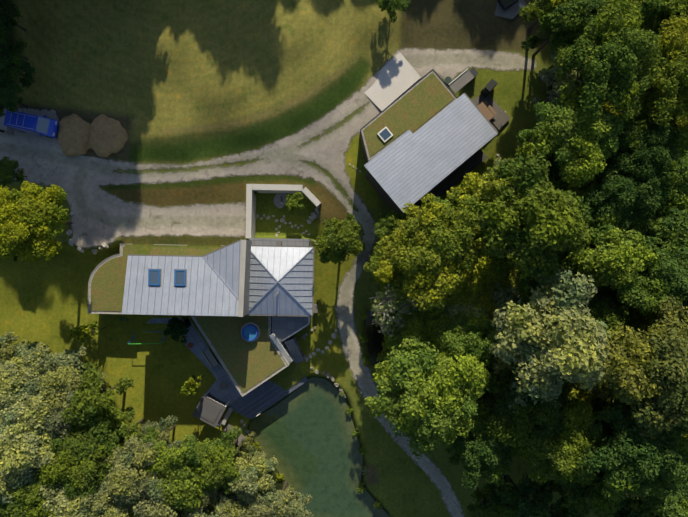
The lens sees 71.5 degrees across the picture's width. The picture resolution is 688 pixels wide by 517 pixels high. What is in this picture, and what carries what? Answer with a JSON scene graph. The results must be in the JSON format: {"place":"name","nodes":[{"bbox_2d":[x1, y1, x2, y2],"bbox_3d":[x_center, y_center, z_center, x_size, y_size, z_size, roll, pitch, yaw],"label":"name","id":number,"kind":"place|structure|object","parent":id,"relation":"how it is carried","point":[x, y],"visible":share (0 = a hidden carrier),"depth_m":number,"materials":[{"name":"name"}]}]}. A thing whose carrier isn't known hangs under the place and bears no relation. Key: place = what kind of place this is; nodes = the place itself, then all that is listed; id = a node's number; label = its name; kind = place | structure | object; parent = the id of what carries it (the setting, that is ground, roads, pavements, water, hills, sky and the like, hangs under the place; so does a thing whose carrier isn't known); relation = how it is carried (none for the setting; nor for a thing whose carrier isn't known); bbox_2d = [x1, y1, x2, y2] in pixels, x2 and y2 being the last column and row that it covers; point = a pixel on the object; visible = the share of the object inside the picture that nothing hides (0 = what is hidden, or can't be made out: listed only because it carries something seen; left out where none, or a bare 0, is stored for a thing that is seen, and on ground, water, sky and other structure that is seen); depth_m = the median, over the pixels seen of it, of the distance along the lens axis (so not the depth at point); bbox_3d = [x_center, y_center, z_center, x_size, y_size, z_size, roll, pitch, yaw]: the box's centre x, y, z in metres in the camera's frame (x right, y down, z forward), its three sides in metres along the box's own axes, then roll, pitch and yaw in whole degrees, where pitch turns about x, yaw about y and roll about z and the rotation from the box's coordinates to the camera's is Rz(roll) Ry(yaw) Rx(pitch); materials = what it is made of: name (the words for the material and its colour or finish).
{"place":"outdoors","nodes":[
{"label":"outdoors","id":0,"kind":"place"},
{"bbox_2d":[0,47,536,263],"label":"driveway gravel","id":1,"kind":"structure","parent":0,"point":[100,217],"depth_m":47.08,"materials":[{"name":"grey gravel"}]},
{"bbox_2d":[3,110,58,137],"bbox_3d":[-30.009,-12.954,46.049,4.430,1.793,2.108,12,90,0],"label":"truck","id":2,"kind":"object","parent":1,"relation":"on","point":[31,124],"visible":0.96,"depth_m":45.22,"materials":[{"name":"blue metal"}]},
{"bbox_2d":[249,377,389,516],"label":"pond water","id":3,"kind":"structure","parent":0,"point":[305,437],"depth_m":51.33,"materials":[{"name":"green liquid"}]},
{"bbox_2d":[0,0,682,516],"bbox_3d":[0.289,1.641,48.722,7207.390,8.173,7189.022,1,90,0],"label":"grass","id":4,"kind":"structure","parent":0,"point":[178,82],"depth_m":46.55,"materials":[{"name":"green plant"}]},
{"bbox_2d":[0,475,20,511],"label":"tree","id":5,"kind":"object","parent":4,"relation":"on","point":[5,492],"visible":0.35,"depth_m":42.24,"materials":[{"name":"green plant"}]},
{"bbox_2d":[0,156,26,187],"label":"tree","id":6,"kind":"object","parent":4,"relation":"on","point":[8,167],"visible":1,"depth_m":44.36,"materials":[{"name":"green plant"}]},
{"bbox_2d":[0,0,26,31],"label":"tree","id":7,"kind":"object","parent":4,"relation":"on","point":[12,11],"visible":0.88,"depth_m":41.39,"materials":[{"name":"green plant"}]},
{"bbox_2d":[0,77,28,116],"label":"tree","id":8,"kind":"object","parent":4,"relation":"on","point":[9,101],"visible":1,"depth_m":42.59,"materials":[{"name":"green plant"}]},
{"bbox_2d":[0,12,28,59],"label":"tree","id":9,"kind":"object","parent":4,"relation":"on","point":[5,31],"visible":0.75,"depth_m":41.43,"materials":[{"name":"green plant"}]},
{"bbox_2d":[0,332,30,364],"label":"tree","id":10,"kind":"object","parent":4,"relation":"on","point":[6,351],"visible":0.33,"depth_m":44.86,"materials":[{"name":"green plant"}]},
{"bbox_2d":[0,49,34,87],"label":"tree","id":11,"kind":"object","parent":4,"relation":"on","point":[12,71],"visible":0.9,"depth_m":41.96,"materials":[{"name":"green plant"}]},
{"bbox_2d":[0,342,52,405],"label":"tree","id":12,"kind":"object","parent":4,"relation":"on","point":[13,377],"visible":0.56,"depth_m":42.70,"materials":[{"name":"green plant"}]},
{"bbox_2d":[0,405,60,489],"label":"tree","id":13,"kind":"object","parent":4,"relation":"on","point":[23,453],"visible":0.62,"depth_m":41.54,"materials":[{"name":"green plant"}]},
{"bbox_2d":[0,383,60,444],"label":"tree","id":14,"kind":"object","parent":4,"relation":"on","point":[12,431],"visible":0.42,"depth_m":41.83,"materials":[{"name":"green plant"}]},
{"bbox_2d":[0,467,65,516],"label":"tree","id":15,"kind":"object","parent":4,"relation":"on","point":[28,501],"visible":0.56,"depth_m":42.37,"materials":[{"name":"green plant"}]},
{"bbox_2d":[0,181,72,262],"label":"tree","id":16,"kind":"object","parent":4,"relation":"on","point":[28,214],"visible":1,"depth_m":40.11,"materials":[{"name":"green plant"}]},
{"bbox_2d":[13,342,86,384],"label":"tree","id":17,"kind":"object","parent":4,"relation":"on","point":[55,361],"visible":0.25,"depth_m":43.87,"materials":[{"name":"green plant"}]},
{"bbox_2d":[14,364,105,439],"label":"tree","id":18,"kind":"object","parent":4,"relation":"on","point":[57,391],"visible":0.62,"depth_m":42.31,"materials":[{"name":"green plant"}]},
{"bbox_2d":[36,480,105,516],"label":"tree","id":19,"kind":"object","parent":4,"relation":"on","point":[64,506],"visible":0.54,"depth_m":42.36,"materials":[{"name":"green plant"}]},
{"bbox_2d":[35,417,125,502],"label":"tree","id":20,"kind":"object","parent":4,"relation":"on","point":[78,465],"visible":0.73,"depth_m":42.17,"materials":[{"name":"green plant"}]},
{"bbox_2d":[69,321,105,341],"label":"tree","id":21,"kind":"object","parent":4,"relation":"on","point":[84,331],"visible":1,"depth_m":46.34,"materials":[{"name":"green plant"}]},
{"bbox_2d":[58,114,127,156],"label":"soil mounds","id":22,"kind":"object","parent":4,"relation":"on","point":[101,135],"visible":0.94,"depth_m":45.96,"materials":[{"name":"brown soil"}]},
{"bbox_2d":[61,361,133,431],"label":"tree","id":23,"kind":"object","parent":4,"relation":"on","point":[93,406],"visible":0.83,"depth_m":42.77,"materials":[{"name":"green plant"}]},
{"bbox_2d":[71,477,130,516],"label":"tree","id":24,"kind":"object","parent":4,"relation":"on","point":[97,506],"visible":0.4,"depth_m":42.44,"materials":[{"name":"green plant"}]},
{"bbox_2d":[98,407,143,455],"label":"tree","id":25,"kind":"object","parent":4,"relation":"on","point":[125,432],"visible":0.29,"depth_m":44.76,"materials":[{"name":"green plant"}]},
{"bbox_2d":[99,434,181,510],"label":"tree","id":26,"kind":"object","parent":4,"relation":"on","point":[128,483],"visible":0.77,"depth_m":42.59,"materials":[{"name":"green plant"}]},
{"bbox_2d":[138,415,178,447],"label":"tree","id":27,"kind":"object","parent":4,"relation":"on","point":[168,422],"visible":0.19,"depth_m":45.85,"materials":[{"name":"green plant"}]},
{"bbox_2d":[131,492,190,516],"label":"tree","id":28,"kind":"object","parent":4,"relation":"on","point":[142,508],"visible":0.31,"depth_m":42.58,"materials":[{"name":"green plant"}]},
{"bbox_2d":[136,426,211,494],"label":"tree","id":29,"kind":"object","parent":4,"relation":"on","point":[170,465],"visible":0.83,"depth_m":43.22,"materials":[{"name":"green plant"}]},
{"bbox_2d":[163,317,190,343],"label":"tree","id":30,"kind":"object","parent":4,"relation":"on","point":[176,328],"visible":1,"depth_m":48.66,"materials":[{"name":"green plant"}]},
{"bbox_2d":[156,459,205,514],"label":"tree","id":31,"kind":"object","parent":4,"relation":"on","point":[188,499],"visible":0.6,"depth_m":43.01,"materials":[{"name":"green plant"}]},
{"bbox_2d":[180,375,204,395],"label":"tree","id":32,"kind":"object","parent":4,"relation":"on","point":[188,385],"visible":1,"depth_m":46.49,"materials":[{"name":"green plant"}]},
{"bbox_2d":[88,238,317,396],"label":"house","id":33,"kind":"structure","parent":4,"relation":"on","point":[222,296],"depth_m":45.98,"materials":[{"name":"metal"}]},
{"bbox_2d":[181,500,226,516],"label":"tree","id":34,"kind":"object","parent":4,"relation":"on","point":[195,512],"visible":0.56,"depth_m":44.80,"materials":[{"name":"green plant"}]},
{"bbox_2d":[66,184,345,444],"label":"hardscape","id":35,"kind":"structure","parent":4,"relation":"on","point":[222,393],"depth_m":50.38,"materials":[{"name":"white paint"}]},
{"bbox_2d":[181,435,235,489],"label":"tree","id":36,"kind":"object","parent":4,"relation":"on","point":[200,451],"visible":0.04,"depth_m":44.87,"materials":[{"name":"green plant"}]},
{"bbox_2d":[197,485,224,507],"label":"tree","id":37,"kind":"object","parent":4,"relation":"on","point":[206,498],"visible":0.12,"depth_m":45.41,"materials":[{"name":"green plant"}]},
{"bbox_2d":[201,427,248,493],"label":"tree","id":38,"kind":"object","parent":4,"relation":"on","point":[221,459],"visible":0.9,"depth_m":44.08,"materials":[{"name":"green plant"}]},
{"bbox_2d":[208,489,259,516],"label":"tree","id":39,"kind":"object","parent":4,"relation":"on","point":[233,507],"visible":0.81,"depth_m":45.21,"materials":[{"name":"green plant"}]},
{"bbox_2d":[238,437,257,464],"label":"tree","id":40,"kind":"object","parent":4,"relation":"on","point":[246,444],"visible":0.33,"depth_m":48.33,"materials":[{"name":"green plant"}]},
{"bbox_2d":[223,447,278,503],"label":"tree","id":41,"kind":"object","parent":4,"relation":"on","point":[262,467],"visible":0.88,"depth_m":44.91,"materials":[{"name":"green plant"}]},
{"bbox_2d":[249,480,313,516],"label":"tree","id":42,"kind":"object","parent":4,"relation":"on","point":[280,503],"visible":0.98,"depth_m":44.96,"materials":[{"name":"green plant"}]},
{"bbox_2d":[285,192,304,213],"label":"tree","id":43,"kind":"object","parent":4,"relation":"on","point":[292,201],"visible":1,"depth_m":46.92,"materials":[{"name":"green plant"}]},
{"bbox_2d":[120,67,496,328],"bbox_3d":[-2.616,-1.566,48.288,43.879,4.980,10.780,-34,90,0],"label":"yard clutter","id":44,"kind":"object","parent":4,"relation":"on","point":[485,110],"visible":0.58,"depth_m":46.12,"materials":[{"name":"grey plastic"}]},
{"bbox_2d":[314,213,366,264],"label":"tree","id":45,"kind":"object","parent":4,"relation":"on","point":[334,245],"visible":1,"depth_m":43.51,"materials":[{"name":"green plant"}]},
{"bbox_2d":[363,241,405,286],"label":"tree","id":46,"kind":"object","parent":4,"relation":"on","point":[381,268],"visible":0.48,"depth_m":42.69,"materials":[{"name":"green plant"}]},
{"bbox_2d":[376,333,392,362],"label":"tree","id":47,"kind":"object","parent":4,"relation":"on","point":[385,350],"visible":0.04,"depth_m":44.65,"materials":[{"name":"green plant"}]},
{"bbox_2d":[373,209,406,247],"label":"tree","id":48,"kind":"object","parent":4,"relation":"on","point":[388,221],"visible":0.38,"depth_m":42.73,"materials":[{"name":"green plant"}]},
{"bbox_2d":[375,0,410,22],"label":"tree","id":49,"kind":"object","parent":4,"relation":"on","point":[392,6],"visible":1,"depth_m":43.33,"materials":[{"name":"green plant"}]},
{"bbox_2d":[370,284,416,336],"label":"bare tree","id":50,"kind":"object","parent":4,"relation":"on","point":[392,308],"visible":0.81,"depth_m":40.46,"materials":[{"name":"green plant"}]},
{"bbox_2d":[378,271,412,301],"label":"tree","id":51,"kind":"object","parent":4,"relation":"on","point":[383,288],"visible":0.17,"depth_m":42.95,"materials":[{"name":"green plant"}]},
{"bbox_2d":[374,295,446,354],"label":"tree","id":52,"kind":"object","parent":4,"relation":"on","point":[414,325],"visible":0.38,"depth_m":41.10,"materials":[{"name":"green plant"}]},
{"bbox_2d":[364,335,490,458],"bbox_3d":[7.010,11.009,43.166,9.646,15.453,9.883,-44,90,0],"label":"tree","id":53,"kind":"object","parent":4,"relation":"on","point":[437,400],"visible":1,"depth_m":37.07,"materials":[{"name":"green plant"}]},
{"bbox_2d":[395,269,461,322],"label":"tree","id":54,"kind":"object","parent":4,"relation":"on","point":[417,307],"visible":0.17,"depth_m":41.35,"materials":[{"name":"green plant"}]},
{"bbox_2d":[373,193,486,310],"bbox_3d":[7.376,-0.981,42.650,9.094,14.137,8.485,-32,90,0],"label":"tree","id":55,"kind":"object","parent":4,"relation":"on","point":[433,245],"visible":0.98,"depth_m":37.09,"materials":[{"name":"green plant"}]},
{"bbox_2d":[359,52,509,215],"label":"building","id":56,"kind":"structure","parent":4,"relation":"on","point":[429,132],"depth_m":43.64,"materials":[{"name":"metal"}]},
{"bbox_2d":[423,194,457,223],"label":"tree","id":57,"kind":"object","parent":4,"relation":"on","point":[452,204],"visible":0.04,"depth_m":41.84,"materials":[{"name":"green plant"}]},
{"bbox_2d":[349,0,557,172],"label":"garden stones","id":58,"kind":"object","parent":4,"relation":"on","point":[508,9],"visible":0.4,"depth_m":46.20,"materials":[{"name":"stone"}]},
{"bbox_2d":[427,256,497,307],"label":"tree","id":59,"kind":"object","parent":4,"relation":"on","point":[470,283],"visible":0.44,"depth_m":40.77,"materials":[{"name":"green plant"}]},
{"bbox_2d":[423,306,503,368],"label":"tree","id":60,"kind":"object","parent":4,"relation":"on","point":[459,339],"visible":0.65,"depth_m":39.90,"materials":[{"name":"green plant"}]},
{"bbox_2d":[440,299,496,335],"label":"tree","id":61,"kind":"object","parent":4,"relation":"on","point":[463,310],"visible":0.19,"depth_m":40.80,"materials":[{"name":"green plant"}]},
{"bbox_2d":[446,168,507,222],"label":"tree","id":62,"kind":"object","parent":4,"relation":"on","point":[487,189],"visible":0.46,"depth_m":40.54,"materials":[{"name":"green plant"}]},
{"bbox_2d":[445,397,521,490],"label":"tree","id":63,"kind":"object","parent":4,"relation":"on","point":[486,454],"visible":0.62,"depth_m":40.32,"materials":[{"name":"green plant"}]},
{"bbox_2d":[480,79,497,96],"bbox_3d":[14.024,-16.499,46.152,0.750,1.130,1.350,41,90,0],"label":"covered bbq","id":64,"kind":"object","parent":4,"relation":"on","point":[488,88],"visible":1,"depth_m":45.77,"materials":[{"name":"black fabric"}]},
{"bbox_2d":[467,483,517,516],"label":"tree","id":65,"kind":"object","parent":4,"relation":"on","point":[488,508],"visible":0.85,"depth_m":44.76,"materials":[{"name":"green plant"}]},
{"bbox_2d":[464,273,523,328],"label":"tree","id":66,"kind":"object","parent":4,"relation":"on","point":[486,301],"visible":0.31,"depth_m":40.91,"materials":[{"name":"green plant"}]},
{"bbox_2d":[485,366,511,400],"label":"tree","id":67,"kind":"object","parent":4,"relation":"on","point":[492,375],"visible":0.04,"depth_m":42.31,"materials":[{"name":"green plant"}]},
{"bbox_2d":[502,253,522,294],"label":"tree","id":68,"kind":"object","parent":4,"relation":"on","point":[511,275],"visible":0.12,"depth_m":42.03,"materials":[{"name":"green plant"}]},
{"bbox_2d":[491,473,552,516],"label":"tree","id":69,"kind":"object","parent":4,"relation":"on","point":[526,506],"visible":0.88,"depth_m":43.61,"materials":[{"name":"green plant"}]},
{"bbox_2d":[476,350,569,447],"bbox_3d":[15.023,11.925,43.903,7.820,13.022,8.192,31,90,0],"label":"tree","id":70,"kind":"object","parent":4,"relation":"on","point":[505,422],"visible":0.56,"depth_m":38.63,"materials":[{"name":"green plant"}]},
{"bbox_2d":[456,152,593,300],"bbox_3d":[14.273,-2.776,41.044,10.312,15.882,9.070,42,90,0],"label":"tree","id":71,"kind":"object","parent":4,"relation":"on","point":[530,220],"visible":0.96,"depth_m":35.36,"materials":[{"name":"green plant"}]},
{"bbox_2d":[515,159,567,191],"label":"tree","id":72,"kind":"object","parent":4,"relation":"on","point":[554,178],"visible":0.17,"depth_m":40.38,"materials":[{"name":"green plant"}]},
{"bbox_2d":[514,248,573,268],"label":"tree","id":73,"kind":"object","parent":4,"relation":"on","point":[560,259],"visible":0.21,"depth_m":41.80,"materials":[{"name":"green plant"}]},
{"bbox_2d":[532,90,563,130],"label":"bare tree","id":74,"kind":"object","parent":4,"relation":"on","point":[552,95],"visible":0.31,"depth_m":43.46,"materials":[{"name":"green plant"}]},
{"bbox_2d":[489,267,612,412],"bbox_3d":[15.814,6.148,41.553,9.960,17.644,10.835,-26,90,0],"label":"tree","id":75,"kind":"object","parent":4,"relation":"on","point":[552,334],"visible":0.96,"depth_m":35.16,"materials":[{"name":"green plant"}]},
{"bbox_2d":[519,0,583,32],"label":"tree","id":76,"kind":"object","parent":4,"relation":"on","point":[533,12],"visible":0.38,"depth_m":39.48,"materials":[{"name":"green plant"}]},
{"bbox_2d":[521,0,592,56],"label":"tree","id":77,"kind":"object","parent":4,"relation":"on","point":[562,18],"visible":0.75,"depth_m":39.21,"materials":[{"name":"green plant"}]},
{"bbox_2d":[517,395,605,485],"bbox_3d":[18.506,15.376,43.963,7.885,13.039,7.652,3,90,0],"label":"tree","id":78,"kind":"object","parent":4,"relation":"on","point":[571,443],"visible":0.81,"depth_m":38.68,"materials":[{"name":"green plant"}]},
{"bbox_2d":[538,49,586,108],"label":"tree","id":79,"kind":"object","parent":4,"relation":"on","point":[551,72],"visible":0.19,"depth_m":40.91,"materials":[{"name":"green plant"}]},
{"bbox_2d":[537,493,588,516],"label":"tree","id":80,"kind":"object","parent":4,"relation":"on","point":[566,514],"visible":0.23,"depth_m":44.14,"materials":[{"name":"green plant"}]},
{"bbox_2d":[515,87,624,188],"bbox_3d":[18.253,-9.584,41.718,7.406,12.370,7.698,-17,90,0],"label":"tree","id":81,"kind":"object","parent":4,"relation":"on","point":[580,143],"visible":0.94,"depth_m":36.87,"materials":[{"name":"green plant"}]},
{"bbox_2d":[561,380,584,398],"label":"tree","id":82,"kind":"object","parent":4,"relation":"on","point":[572,389],"visible":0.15,"depth_m":42.67,"materials":[{"name":"green plant"}]},
{"bbox_2d":[561,389,602,426],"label":"tree","id":83,"kind":"object","parent":4,"relation":"on","point":[588,397],"visible":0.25,"depth_m":42.13,"materials":[{"name":"green plant"}]},
{"bbox_2d":[560,160,607,207],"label":"tree","id":84,"kind":"object","parent":4,"relation":"on","point":[578,191],"visible":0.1,"depth_m":40.24,"materials":[{"name":"green plant"}]},
{"bbox_2d":[562,249,608,302],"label":"tree","id":85,"kind":"object","parent":4,"relation":"on","point":[599,288],"visible":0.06,"depth_m":41.25,"materials":[{"name":"green plant"}]},
{"bbox_2d":[548,465,625,516],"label":"tree","id":86,"kind":"object","parent":4,"relation":"on","point":[584,498],"visible":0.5,"depth_m":41.80,"materials":[{"name":"green plant"}]},
{"bbox_2d":[576,286,630,345],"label":"tree","id":87,"kind":"object","parent":4,"relation":"on","point":[607,309],"visible":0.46,"depth_m":39.67,"materials":[{"name":"green plant"}]},
{"bbox_2d":[565,0,647,44],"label":"tree","id":88,"kind":"object","parent":4,"relation":"on","point":[593,12],"visible":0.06,"depth_m":39.26,"materials":[{"name":"green plant"}]},
{"bbox_2d":[578,382,634,446],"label":"tree","id":89,"kind":"object","parent":4,"relation":"on","point":[597,406],"visible":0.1,"depth_m":42.20,"materials":[{"name":"green plant"}]},
{"bbox_2d":[553,0,667,120],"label":"tree","id":90,"kind":"object","parent":4,"relation":"on","point":[613,52],"visible":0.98,"depth_m":35.16,"materials":[{"name":"green plant"}]},
{"bbox_2d":[563,217,657,306],"bbox_3d":[22.113,0.202,42.974,7.434,12.512,6.956,27,90,0],"label":"tree","id":91,"kind":"object","parent":4,"relation":"on","point":[614,257],"visible":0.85,"depth_m":38.26,"materials":[{"name":"green plant"}]},
{"bbox_2d":[575,160,665,234],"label":"tree","id":92,"kind":"object","parent":4,"relation":"on","point":[627,204],"visible":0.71,"depth_m":38.74,"materials":[{"name":"green plant"}]},
{"bbox_2d":[596,493,652,516],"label":"tree","id":93,"kind":"object","parent":4,"relation":"on","point":[621,513],"visible":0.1,"depth_m":43.49,"materials":[{"name":"green plant"}]},
{"bbox_2d":[608,89,657,121],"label":"tree","id":94,"kind":"object","parent":4,"relation":"on","point":[646,94],"visible":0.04,"depth_m":40.46,"materials":[{"name":"green plant"}]},
{"bbox_2d":[582,396,687,500],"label":"tree","id":95,"kind":"object","parent":4,"relation":"on","point":[629,459],"visible":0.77,"depth_m":37.24,"materials":[{"name":"green plant"}]},
{"bbox_2d":[584,295,687,439],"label":"tree","id":96,"kind":"object","parent":4,"relation":"on","point":[648,374],"visible":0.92,"depth_m":35.29,"materials":[{"name":"green plant"}]},
{"bbox_2d":[605,110,682,201],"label":"tree","id":97,"kind":"object","parent":4,"relation":"on","point":[643,142],"visible":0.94,"depth_m":38.12,"materials":[{"name":"green plant"}]},
{"bbox_2d":[623,273,682,335],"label":"tree","id":98,"kind":"object","parent":4,"relation":"on","point":[639,319],"visible":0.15,"depth_m":41.30,"materials":[{"name":"green plant"}]},
{"bbox_2d":[627,480,687,516],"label":"tree","id":99,"kind":"object","parent":4,"relation":"on","point":[670,505],"visible":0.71,"depth_m":42.13,"materials":[{"name":"green plant"}]},
{"bbox_2d":[629,236,687,322],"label":"tree","id":100,"kind":"object","parent":4,"relation":"on","point":[667,274],"visible":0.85,"depth_m":38.02,"materials":[{"name":"green plant"}]},
{"bbox_2d":[630,13,687,127],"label":"tree","id":101,"kind":"object","parent":4,"relation":"on","point":[669,91],"visible":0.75,"depth_m":36.57,"materials":[{"name":"green plant"}]},
{"bbox_2d":[636,0,687,40],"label":"tree","id":102,"kind":"object","parent":4,"relation":"on","point":[656,13],"visible":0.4,"depth_m":37.84,"materials":[{"name":"green plant"}]},
{"bbox_2d":[641,199,687,258],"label":"tree","id":103,"kind":"object","parent":4,"relation":"on","point":[670,222],"visible":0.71,"depth_m":39.52,"materials":[{"name":"green plant"}]},
{"bbox_2d":[656,120,687,215],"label":"tree","id":104,"kind":"object","parent":4,"relation":"on","point":[680,197],"visible":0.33,"depth_m":39.71,"materials":[{"name":"green plant"}]},
{"bbox_2d":[659,450,687,492],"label":"tree","id":105,"kind":"object","parent":4,"relation":"on","point":[685,484],"visible":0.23,"depth_m":42.68,"materials":[{"name":"green plant"}]},
{"bbox_2d":[365,310,391,366],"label":"stream water","id":106,"kind":"structure","parent":0,"point":[375,337],"depth_m":50.93,"materials":[{"name":"black liquid"}]},
{"bbox_2d":[336,264,464,516],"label":"footpath","id":107,"kind":"structure","parent":0,"point":[353,353],"depth_m":50.54,"materials":[{"name":"grey gravel"}]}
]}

